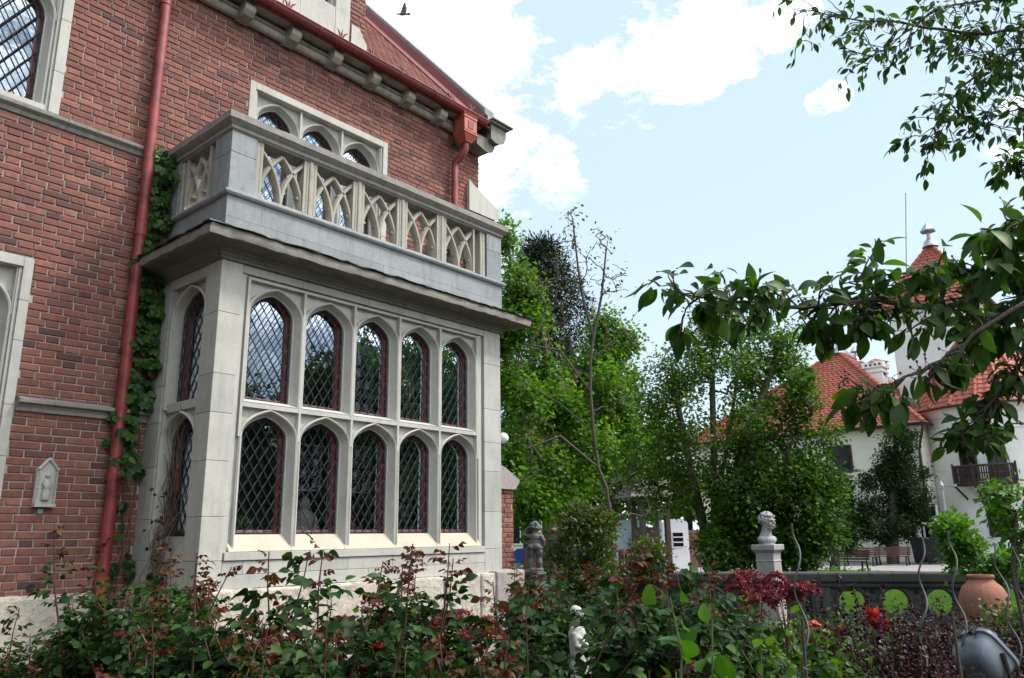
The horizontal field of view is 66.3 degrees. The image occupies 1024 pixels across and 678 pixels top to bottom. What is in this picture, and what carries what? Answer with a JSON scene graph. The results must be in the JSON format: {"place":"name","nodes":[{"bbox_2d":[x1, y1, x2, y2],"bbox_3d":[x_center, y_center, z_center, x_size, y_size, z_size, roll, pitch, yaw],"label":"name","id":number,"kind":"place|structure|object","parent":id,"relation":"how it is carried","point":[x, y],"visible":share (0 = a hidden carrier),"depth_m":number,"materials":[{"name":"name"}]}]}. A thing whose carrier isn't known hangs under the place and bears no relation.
{"place":"outdoors","nodes":[
{"label":"outdoors","id":0,"kind":"place"},
{"bbox_2d":[613,479,673,565],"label":"timber gate tower","id":1,"kind":"structure","parent":0,"point":[644,530],"depth_m":36.72,"materials":[{"name":"brown wood"}]},
{"bbox_2d":[366,0,1023,529],"label":"sky","id":2,"kind":"structure","parent":0,"point":[682,129],"materials":[{"name":"blue"}]},
{"bbox_2d":[515,561,967,571],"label":"plaza","id":3,"kind":"structure","parent":0,"point":[901,566],"depth_m":37.42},
{"bbox_2d":[616,520,639,565],"bbox_3d":[5.754,9.915,37.699,1.500,2.350,0.120,0,-14,-4],"label":"notice board","id":4,"kind":"object","parent":3,"relation":"on","point":[628,533],"visible":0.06,"depth_m":37.74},
{"bbox_2d":[575,366,703,562],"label":"background tree","id":5,"kind":"object","parent":3,"relation":"on","point":[617,504],"visible":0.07,"depth_m":42.55,"materials":[{"name":"green plant"}]},
{"bbox_2d":[661,519,689,568],"bbox_3d":[7.958,10.112,38.647,1.280,2.410,1.250,0,-14,-1],"label":"white booth","id":6,"kind":"object","parent":3,"relation":"on","point":[679,535],"visible":0.6,"depth_m":38.11,"materials":[{"name":"paint"}]},
{"bbox_2d":[842,421,938,563],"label":"yew tree","id":7,"kind":"object","parent":3,"relation":"on","point":[895,467],"visible":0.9,"depth_m":41.03,"materials":[{"name":"green plant"}]},
{"bbox_2d":[876,546,910,565],"bbox_3d":[18.928,10.785,38.989,1.600,0.942,0.737,-13,-18,39],"label":"park bench","id":8,"kind":"object","parent":3,"relation":"on","point":[894,551],"visible":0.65,"depth_m":39.10,"materials":[{"name":"brown wood"}]},
{"bbox_2d":[908,537,933,563],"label":"wheelie bin","id":9,"kind":"object","parent":3,"relation":"on","point":[917,547],"visible":0.56,"depth_m":40.29,"materials":[{"name":"black plastic"}]},
{"bbox_2d":[921,537,945,563],"bbox_3d":[21.318,10.672,39.516,0.940,1.330,0.930,-13,-18,39],"label":"wheelie bin","id":10,"kind":"object","parent":3,"relation":"on","point":[929,544],"visible":0.42,"depth_m":39.30,"materials":[{"name":"black plastic"}]},
{"bbox_2d":[567,544,952,677],"bbox_3d":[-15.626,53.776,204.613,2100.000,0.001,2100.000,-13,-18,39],"label":"ground","id":11,"kind":"structure","parent":0,"point":[626,630],"depth_m":13.37,"materials":[{"name":"soil"}]},
{"bbox_2d":[0,640,35,676],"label":"rose bush","id":12,"kind":"object","parent":11,"relation":"on","point":[14,661],"visible":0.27,"depth_m":5.45,"materials":[{"name":"green plant"}]},
{"bbox_2d":[0,606,74,677],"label":"rose bush","id":13,"kind":"object","parent":11,"relation":"on","point":[30,666],"visible":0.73,"depth_m":4.51,"materials":[{"name":"green plant"}]},
{"bbox_2d":[0,592,176,677],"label":"rose bush","id":14,"kind":"object","parent":11,"relation":"on","point":[56,648],"visible":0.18,"depth_m":4.96,"materials":[{"name":"green plant"}]},
{"bbox_2d":[27,523,216,677],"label":"rose bush","id":15,"kind":"object","parent":11,"relation":"on","point":[90,660],"visible":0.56,"depth_m":4.62,"materials":[{"name":"green plant"}]},
{"bbox_2d":[36,547,233,676],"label":"rose bush","id":16,"kind":"object","parent":11,"relation":"on","point":[156,581],"visible":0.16,"depth_m":5.24,"materials":[{"name":"green plant"}]},
{"bbox_2d":[130,617,176,677],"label":"rose bush","id":17,"kind":"object","parent":11,"relation":"on","point":[145,670],"visible":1,"depth_m":3.35,"materials":[{"name":"green plant"}]},
{"bbox_2d":[86,571,275,677],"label":"rose bush","id":18,"kind":"object","parent":11,"relation":"on","point":[139,592],"visible":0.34,"depth_m":4.32,"materials":[{"name":"green plant"}]},
{"bbox_2d":[122,553,299,677],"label":"rose bush","id":19,"kind":"object","parent":11,"relation":"on","point":[180,663],"visible":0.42,"depth_m":3.98,"materials":[{"name":"green plant"}]},
{"bbox_2d":[226,626,284,677],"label":"rose bush","id":20,"kind":"object","parent":11,"relation":"on","point":[265,645],"visible":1,"depth_m":2.90,"materials":[{"name":"green plant"}]},
{"bbox_2d":[246,650,284,677],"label":"rose bush","id":21,"kind":"object","parent":11,"relation":"on","point":[254,672],"visible":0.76,"depth_m":3.32,"materials":[{"name":"green plant"}]},
{"bbox_2d":[0,0,532,669],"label":"brick villa","id":22,"kind":"object","parent":11,"relation":"on","point":[334,212],"visible":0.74,"depth_m":8.63,"materials":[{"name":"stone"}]},
{"bbox_2d":[0,0,43,99],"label":"window","id":23,"kind":"structure","parent":22,"relation":"in","point":[40,13],"depth_m":8.18,"materials":[{"name":"clear glass"}]},
{"bbox_2d":[31,458,59,506],"bbox_3d":[-4.417,1.359,7.449,0.085,0.465,0.192,-13,-18,39],"label":"relief plaque","id":24,"kind":"object","parent":22,"relation":"attached to","point":[45,483],"visible":1,"depth_m":7.42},
{"bbox_2d":[101,147,180,608],"bbox_3d":[-3.844,0.612,8.188,0.370,5.751,0.693,-13,-18,39],"label":"virginia creeper","id":25,"kind":"object","parent":22,"relation":"attached to","point":[151,310],"visible":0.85,"depth_m":8.29,"materials":[{"name":"green plant"}]},
{"bbox_2d":[135,406,184,617],"bbox_3d":[-3.390,2.077,7.546,0.458,2.987,0.303,-13,-18,39],"label":"dry vine","id":26,"kind":"object","parent":22,"relation":"attached to","point":[157,538],"visible":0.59,"depth_m":7.64,"materials":[{"name":"brown plant"}]},
{"bbox_2d":[165,418,192,536],"bbox_3d":[-3.244,1.359,7.839,0.620,1.188,0.089,-13,-18,39],"label":"window","id":27,"kind":"structure","parent":22,"relation":"in","point":[187,437],"depth_m":7.92,"materials":[{"name":"clear glass"}]},
{"bbox_2d":[176,292,203,401],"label":"window","id":28,"kind":"structure","parent":22,"relation":"in","point":[189,372],"depth_m":8.26,"materials":[{"name":"clear glass"}]},
{"bbox_2d":[235,418,284,533],"bbox_3d":[-2.552,1.373,7.914,0.089,1.178,0.530,-13,-18,39],"label":"window","id":29,"kind":"structure","parent":22,"relation":"in","point":[275,528],"depth_m":7.95,"materials":[{"name":"clear glass"}]},
{"bbox_2d":[244,297,290,403],"bbox_3d":[-2.570,0.109,8.235,0.089,1.150,0.530,-13,-18,39],"label":"window","id":30,"kind":"structure","parent":22,"relation":"in","point":[285,365],"depth_m":8.29,"materials":[{"name":"clear glass"}]},
{"bbox_2d":[257,112,289,205],"bbox_3d":[-3.178,-1.975,10.212,0.089,2.160,0.535,-13,-18,39],"label":"window","id":31,"kind":"structure","parent":22,"relation":"in","point":[270,118],"depth_m":10.43,"materials":[{"name":"clear glass"}]},
{"bbox_2d":[296,497,317,529],"bbox_3d":[-2.273,2.044,8.585,0.270,0.624,0.271,0,-14,-4],"label":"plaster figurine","id":32,"kind":"object","parent":22,"relation":"on","point":[308,516],"visible":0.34,"depth_m":8.55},
{"bbox_2d":[298,444,321,491],"bbox_3d":[-2.250,1.397,8.531,0.016,0.505,0.415,-13,-18,39],"label":"hanging glass panel","id":33,"kind":"object","parent":22,"relation":"hanging from","point":[314,474],"visible":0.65,"depth_m":8.60,"materials":[{"name":"glass"}]},
{"bbox_2d":[302,131,330,219],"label":"window","id":34,"kind":"structure","parent":22,"relation":"in","point":[313,137],"depth_m":10.91,"materials":[{"name":"clear glass"}]},
{"bbox_2d":[296,424,337,533],"bbox_3d":[-2.108,1.494,8.415,0.088,1.178,0.530,-13,-18,39],"label":"window","id":35,"kind":"structure","parent":22,"relation":"in","point":[331,508],"depth_m":8.47,"materials":[{"name":"clear glass"}]},
{"bbox_2d":[302,310,341,410],"bbox_3d":[-2.126,0.230,8.735,0.089,1.150,0.530,-13,-18,39],"label":"window","id":36,"kind":"structure","parent":22,"relation":"in","point":[336,389],"depth_m":8.80,"materials":[{"name":"clear glass"}]},
{"bbox_2d":[340,149,368,233],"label":"window","id":37,"kind":"structure","parent":22,"relation":"in","point":[354,155],"depth_m":11.42,"materials":[{"name":"clear glass"}]},
{"bbox_2d":[350,430,385,533],"bbox_3d":[-1.664,1.614,8.916,0.089,1.178,0.530,-13,-18,39],"label":"window","id":38,"kind":"structure","parent":22,"relation":"in","point":[373,446],"depth_m":9.00,"materials":[{"name":"clear glass"}]},
{"bbox_2d":[354,322,387,416],"bbox_3d":[-1.683,0.350,9.236,0.088,1.150,0.530,-13,-18,39],"label":"window","id":39,"kind":"structure","parent":22,"relation":"in","point":[372,344],"depth_m":9.28,"materials":[{"name":"clear glass"}]},
{"bbox_2d":[398,435,428,532],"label":"window","id":40,"kind":"structure","parent":22,"relation":"in","point":[413,456],"depth_m":9.45,"materials":[{"name":"clear glass"}]},
{"bbox_2d":[400,332,429,422],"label":"window","id":41,"kind":"structure","parent":22,"relation":"in","point":[414,403],"depth_m":9.78,"materials":[{"name":"clear glass"}]},
{"bbox_2d":[441,440,466,532],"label":"window","id":42,"kind":"structure","parent":22,"relation":"in","point":[453,455],"depth_m":9.97,"materials":[{"name":"clear glass"}]},
{"bbox_2d":[441,342,466,427],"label":"window","id":43,"kind":"structure","parent":22,"relation":"in","point":[454,369],"depth_m":10.29,"materials":[{"name":"clear glass"}]},
{"bbox_2d":[114,533,437,677],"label":"rose bush","id":44,"kind":"object","parent":11,"relation":"on","point":[237,644],"visible":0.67,"depth_m":3.97,"materials":[{"name":"green plant"}]},
{"bbox_2d":[295,617,341,677],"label":"rose bush","id":45,"kind":"object","parent":11,"relation":"on","point":[329,652],"visible":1,"depth_m":2.98,"materials":[{"name":"green plant"}]},
{"bbox_2d":[258,544,433,677],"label":"rose bush","id":46,"kind":"object","parent":11,"relation":"on","point":[388,663],"visible":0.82,"depth_m":3.50,"materials":[{"name":"green plant"}]},
{"bbox_2d":[316,592,397,643],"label":"red feather plant","id":47,"kind":"object","parent":11,"relation":"on","point":[362,609],"visible":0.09,"depth_m":6.18,"materials":[{"name":"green plant"}]},
{"bbox_2d":[304,541,487,677],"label":"rose bush","id":48,"kind":"object","parent":11,"relation":"on","point":[454,626],"visible":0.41,"depth_m":4.11,"materials":[{"name":"green plant"}]},
{"bbox_2d":[401,626,501,677],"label":"rose bush","id":49,"kind":"object","parent":11,"relation":"on","point":[429,653],"visible":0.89,"depth_m":3.19,"materials":[{"name":"green plant"}]},
{"bbox_2d":[417,608,507,647],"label":"red feather plant","id":50,"kind":"object","parent":11,"relation":"on","point":[469,628],"visible":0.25,"depth_m":7.07,"materials":[{"name":"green plant"}]},
{"bbox_2d":[392,611,550,677],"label":"rose bush","id":51,"kind":"object","parent":11,"relation":"on","point":[521,673],"visible":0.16,"depth_m":4.04,"materials":[{"name":"green plant"}]},
{"bbox_2d":[456,635,529,677],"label":"rose bush","id":52,"kind":"object","parent":11,"relation":"on","point":[505,673],"visible":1,"depth_m":2.84,"materials":[{"name":"green plant"}]},
{"bbox_2d":[403,566,657,677],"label":"rose bush","id":53,"kind":"object","parent":11,"relation":"on","point":[600,655],"visible":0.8,"depth_m":3.67,"materials":[{"name":"green plant"}]},
{"bbox_2d":[498,553,574,677],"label":"rose bush","id":54,"kind":"object","parent":11,"relation":"on","point":[509,614],"visible":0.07,"depth_m":8.94,"materials":[{"name":"green plant"}]},
{"bbox_2d":[524,570,550,603],"bbox_3d":[0.420,4.610,13.789,0.440,1.031,0.440,-13,-18,39],"label":"cherub pedestal","id":55,"kind":"object","parent":11,"relation":"on","point":[539,573],"visible":0.26,"depth_m":13.74,"materials":[{"name":"grey stone"}]},
{"bbox_2d":[523,521,544,569],"bbox_3d":[0.402,3.697,14.044,0.416,0.861,0.274,-5,-15,16],"label":"stone cherub","id":56,"kind":"object","parent":55,"relation":"on","point":[536,540],"visible":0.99,"depth_m":13.97},
{"bbox_2d":[483,561,608,677],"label":"rose bush","id":57,"kind":"object","parent":11,"relation":"on","point":[557,641],"visible":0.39,"depth_m":8.06,"materials":[{"name":"green plant"}]},
{"bbox_2d":[525,583,607,677],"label":"rose bush","id":58,"kind":"object","parent":11,"relation":"on","point":[562,611],"visible":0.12,"depth_m":8.58,"materials":[{"name":"green plant"}]},
{"bbox_2d":[537,494,637,640],"bbox_3d":[1.137,3.530,12.042,1.499,2.279,1.850,1,-14,-8],"label":"bushy shrub","id":59,"kind":"object","parent":11,"relation":"on","point":[597,526],"visible":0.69,"depth_m":11.84,"materials":[{"name":"green plant"}]},
{"bbox_2d":[505,203,671,613],"bbox_3d":[1.212,1.117,14.122,3.127,7.944,2.096,0,-14,-5],"label":"bare sapling","id":60,"kind":"object","parent":11,"relation":"on","point":[589,388],"visible":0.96,"depth_m":14.29,"materials":[{"name":"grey plant"}]},
{"bbox_2d":[609,530,673,594],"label":"bushy shrub","id":61,"kind":"object","parent":11,"relation":"on","point":[642,548],"visible":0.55,"depth_m":14.21,"materials":[{"name":"green plant"}]},
{"bbox_2d":[548,544,761,677],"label":"rose bush","id":62,"kind":"object","parent":11,"relation":"on","point":[661,656],"visible":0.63,"depth_m":3.67,"materials":[{"name":"green plant"}]},
{"bbox_2d":[611,554,723,672],"bbox_3d":[1.163,2.312,5.642,0.893,1.467,0.977,-4,-15,14],"label":"rose bush","id":63,"kind":"object","parent":11,"relation":"on","point":[705,568],"visible":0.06,"depth_m":5.82,"materials":[{"name":"green plant"}]},
{"bbox_2d":[641,585,743,677],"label":"green shrub","id":64,"kind":"object","parent":11,"relation":"on","point":[723,666],"visible":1,"depth_m":2.54,"materials":[{"name":"green plant"}]},
{"bbox_2d":[569,548,843,677],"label":"rose bush","id":65,"kind":"object","parent":11,"relation":"on","point":[732,620],"visible":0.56,"depth_m":4.58,"materials":[{"name":"green plant"}]},
{"bbox_2d":[673,604,807,672],"bbox_3d":[2.597,3.455,8.948,1.661,0.892,1.624,-13,-18,39],"label":"bush","id":66,"kind":"object","parent":11,"relation":"on","point":[780,646],"visible":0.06,"depth_m":8.75,"materials":[{"name":"green plant"}]},
{"bbox_2d":[721,568,791,657],"bbox_3d":[2.689,3.124,8.476,0.743,1.235,0.761,-13,-18,39],"label":"red feather plant","id":67,"kind":"object","parent":11,"relation":"on","point":[745,586],"visible":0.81,"depth_m":8.54,"materials":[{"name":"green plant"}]},
{"bbox_2d":[709,630,810,677],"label":"green shrub","id":68,"kind":"object","parent":11,"relation":"on","point":[756,640],"visible":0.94,"depth_m":3.20,"materials":[{"name":"green plant"}]},
{"bbox_2d":[751,544,791,637],"bbox_3d":[4.225,4.088,12.772,0.400,1.435,0.400,-13,-18,39],"label":"bust pedestal","id":69,"kind":"object","parent":11,"relation":"on","point":[768,558],"visible":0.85,"depth_m":12.74,"materials":[{"name":"stone"}]},
{"bbox_2d":[757,511,776,544],"bbox_3d":[4.217,3.139,13.017,0.316,0.551,0.334,-5,-15,14],"label":"marble bust","id":70,"kind":"object","parent":69,"relation":"on","point":[766,520],"visible":0.98,"depth_m":12.91,"materials":[{"name":"stone"}]},
{"bbox_2d":[744,580,823,660],"bbox_3d":[2.845,3.073,8.079,0.835,1.134,0.835,-13,-18,39],"label":"red feather plant","id":71,"kind":"object","parent":11,"relation":"on","point":[772,597],"visible":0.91,"depth_m":8.08,"materials":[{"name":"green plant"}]},
{"bbox_2d":[791,524,808,676],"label":"spiral stake","id":72,"kind":"object","parent":11,"relation":"on","point":[798,567],"visible":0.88,"depth_m":4.38,"materials":[{"name":"metal"}]},
{"bbox_2d":[737,603,868,670],"bbox_3d":[3.479,3.499,9.116,1.777,0.843,1.571,-13,-18,39],"label":"bush","id":73,"kind":"object","parent":11,"relation":"on","point":[796,624],"visible":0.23,"depth_m":9.13,"materials":[{"name":"green plant"}]},
{"bbox_2d":[743,605,871,677],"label":"green shrub","id":74,"kind":"object","parent":11,"relation":"on","point":[838,664],"visible":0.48,"depth_m":5.03,"materials":[{"name":"green plant"}]},
{"bbox_2d":[624,0,1023,462],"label":"cherry tree","id":75,"kind":"object","parent":11,"relation":"on","point":[992,333],"visible":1,"depth_m":2.70,"materials":[{"name":"green plant"}]},
{"bbox_2d":[803,572,886,677],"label":"barberry","id":76,"kind":"object","parent":11,"relation":"on","point":[837,623],"visible":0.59,"depth_m":6.04,"materials":[{"name":"green plant"}]},
{"bbox_2d":[822,588,915,677],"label":"barberry","id":77,"kind":"object","parent":11,"relation":"on","point":[872,643],"visible":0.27,"depth_m":6.91,"materials":[{"name":"purple plant"}]},
{"bbox_2d":[817,627,930,677],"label":"green shrub","id":78,"kind":"object","parent":11,"relation":"on","point":[864,646],"visible":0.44,"depth_m":5.17,"materials":[{"name":"green plant"}]},
{"bbox_2d":[825,603,945,654],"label":"bush","id":79,"kind":"object","parent":11,"relation":"on","point":[852,617],"visible":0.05,"depth_m":9.91,"materials":[{"name":"green plant"}]},
{"bbox_2d":[848,609,951,677],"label":"barberry","id":80,"kind":"object","parent":11,"relation":"on","point":[879,654],"visible":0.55,"depth_m":5.06,"materials":[{"name":"purple plant"}]},
{"bbox_2d":[851,629,978,677],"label":"barberry","id":81,"kind":"object","parent":11,"relation":"on","point":[939,672],"visible":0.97,"depth_m":4.06,"materials":[{"name":"purple plant"}]},
{"bbox_2d":[951,612,962,677],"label":"wooden stick","id":82,"kind":"object","parent":81,"relation":"in","point":[956,647],"visible":1,"depth_m":3.93,"materials":[{"name":"brown wood"}]},
{"bbox_2d":[856,594,978,670],"bbox_3d":[4.115,3.055,7.762,1.146,1.020,1.227,-13,-18,39],"label":"barberry","id":83,"kind":"object","parent":11,"relation":"on","point":[927,617],"visible":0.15,"depth_m":7.72,"materials":[{"name":"purple plant"}]},
{"bbox_2d":[918,537,927,677],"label":"spiral stake","id":84,"kind":"object","parent":11,"relation":"on","point":[926,608],"visible":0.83,"depth_m":4.66,"materials":[{"name":"metal"}]},
{"bbox_2d":[879,604,1020,677],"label":"barberry","id":85,"kind":"object","parent":11,"relation":"on","point":[943,638],"visible":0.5,"depth_m":4.88,"materials":[{"name":"purple plant"}]},
{"bbox_2d":[947,531,967,646],"bbox_3d":[2.495,1.869,4.263,0.058,1.605,0.057,-13,-18,39],"label":"spiral stake","id":86,"kind":"object","parent":11,"relation":"on","point":[958,604],"visible":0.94,"depth_m":4.38,"materials":[{"name":"metal"}]},
{"bbox_2d":[921,504,1023,595],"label":"bright shrub","id":87,"kind":"object","parent":11,"relation":"on","point":[971,558],"visible":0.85,"depth_m":11.81,"materials":[{"name":"green plant"}]},
{"bbox_2d":[939,613,1023,677],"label":"barberry","id":88,"kind":"object","parent":11,"relation":"on","point":[993,629],"visible":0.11,"depth_m":5.77,"materials":[{"name":"purple plant"}]},
{"bbox_2d":[958,574,1011,640],"bbox_3d":[6.289,3.673,10.393,0.610,1.050,0.610,-13,-18,39],"label":"terracotta jar","id":89,"kind":"object","parent":11,"relation":"on","point":[987,588],"visible":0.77,"depth_m":10.29,"materials":[{"name":"ceramic"}]},
{"bbox_2d":[952,625,1019,677],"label":"floodlight","id":90,"kind":"object","parent":11,"relation":"on","point":[988,653],"visible":0.84,"depth_m":4.21,"materials":[{"name":"grey metal"}]},
{"bbox_2d":[963,593,1023,655],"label":"bush","id":91,"kind":"object","parent":11,"relation":"on","point":[1000,619],"visible":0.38,"depth_m":9.03,"materials":[{"name":"green plant"}]},
{"bbox_2d":[973,469,1023,634],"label":"bright shrub","id":92,"kind":"object","parent":11,"relation":"on","point":[1001,512],"visible":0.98,"depth_m":6.41,"materials":[{"name":"green plant"}]},
{"bbox_2d":[986,620,1023,677],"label":"barberry","id":93,"kind":"object","parent":11,"relation":"on","point":[1011,641],"visible":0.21,"depth_m":6.15,"materials":[{"name":"purple plant"}]},
{"bbox_2d":[993,542,1021,675],"bbox_3d":[3.146,2.043,4.835,0.133,1.532,0.055,-1,-14,0],"label":"spiral stake","id":94,"kind":"object","parent":11,"relation":"on","point":[1017,637],"visible":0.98,"depth_m":4.92,"materials":[{"name":"metal"}]},
{"bbox_2d":[515,555,1017,624],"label":"lawn","id":95,"kind":"structure","parent":0,"point":[889,597],"depth_m":18.95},
{"bbox_2d":[500,226,662,577],"bbox_3d":[1.509,2.379,33.318,9.935,14.939,9.496,-13,-18,39],"label":"pine tree","id":96,"kind":"object","parent":95,"relation":"on","point":[534,250],"visible":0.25,"depth_m":33.48,"materials":[{"name":"green plant"}]},
{"bbox_2d":[497,208,666,570],"bbox_3d":[2.049,1.902,25.563,4.863,12.045,8.592,-13,-18,39],"label":"maple tree","id":97,"kind":"object","parent":95,"relation":"on","point":[571,471],"visible":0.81,"depth_m":24.59,"materials":[{"name":"green plant"}]},
{"bbox_2d":[624,408,729,529],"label":"background tree","id":98,"kind":"object","parent":95,"relation":"on","point":[689,521],"visible":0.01,"depth_m":57.91,"materials":[{"name":"green plant"}]},
{"bbox_2d":[605,299,830,598],"bbox_3d":[5.563,2.735,20.938,6.104,8.066,3.791,-3,-14,8],"label":"tree","id":99,"kind":"object","parent":95,"relation":"on","point":[746,366],"visible":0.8,"depth_m":20.95,"materials":[{"name":"green plant"}]},
{"bbox_2d":[675,361,859,603],"bbox_3d":[6.187,3.440,19.213,3.990,5.864,3.790,-13,-18,39],"label":"dense tree","id":100,"kind":"object","parent":95,"relation":"on","point":[773,483],"visible":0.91,"depth_m":18.77,"materials":[{"name":"green plant"}]},
{"bbox_2d":[550,571,1023,629],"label":"stone balustrade","id":101,"kind":"object","parent":95,"relation":"on","point":[906,583],"visible":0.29,"depth_m":13.65,"materials":[{"name":"stone"}]},
{"bbox_2d":[783,469,869,570],"bbox_3d":[11.966,6.856,30.263,3.211,4.460,2.565,4,-15,-20],"label":"yew tree","id":102,"kind":"object","parent":95,"relation":"on","point":[835,562],"visible":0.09,"depth_m":29.83,"materials":[{"name":"green plant"}]},
{"bbox_2d":[827,549,869,570],"bbox_3d":[14.117,9.302,32.859,0.737,0.942,1.600,12,-19,-41],"label":"park bench","id":103,"kind":"object","parent":95,"relation":"on","point":[866,554],"visible":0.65,"depth_m":32.73,"materials":[{"name":"brown wood"}]},
{"bbox_2d":[689,193,1023,561],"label":"white house","id":104,"kind":"structure","parent":0,"point":[965,474],"depth_m":44.95,"materials":[{"name":"paint"}]},
{"bbox_2d":[829,444,853,472],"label":"window","id":105,"kind":"structure","parent":104,"relation":"in","point":[843,453],"depth_m":46.35,"materials":[{"name":"grey glass"}]},
{"bbox_2d":[958,446,979,481],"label":"balcony door","id":106,"kind":"structure","parent":104,"relation":"in","point":[972,459],"depth_m":42.35,"materials":[{"name":"brown glass"}]},
{"bbox_3d":[0.635,3.460,7.374,0.340,0.140,0.340,-13,-18,39],"label":"statuette plinth","id":107,"kind":"object","parent":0,"visible":0},
{"bbox_2d":[568,605,589,677],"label":"white statuette","id":108,"kind":"object","parent":107,"relation":"on","point":[576,635],"visible":0.55,"depth_m":7.45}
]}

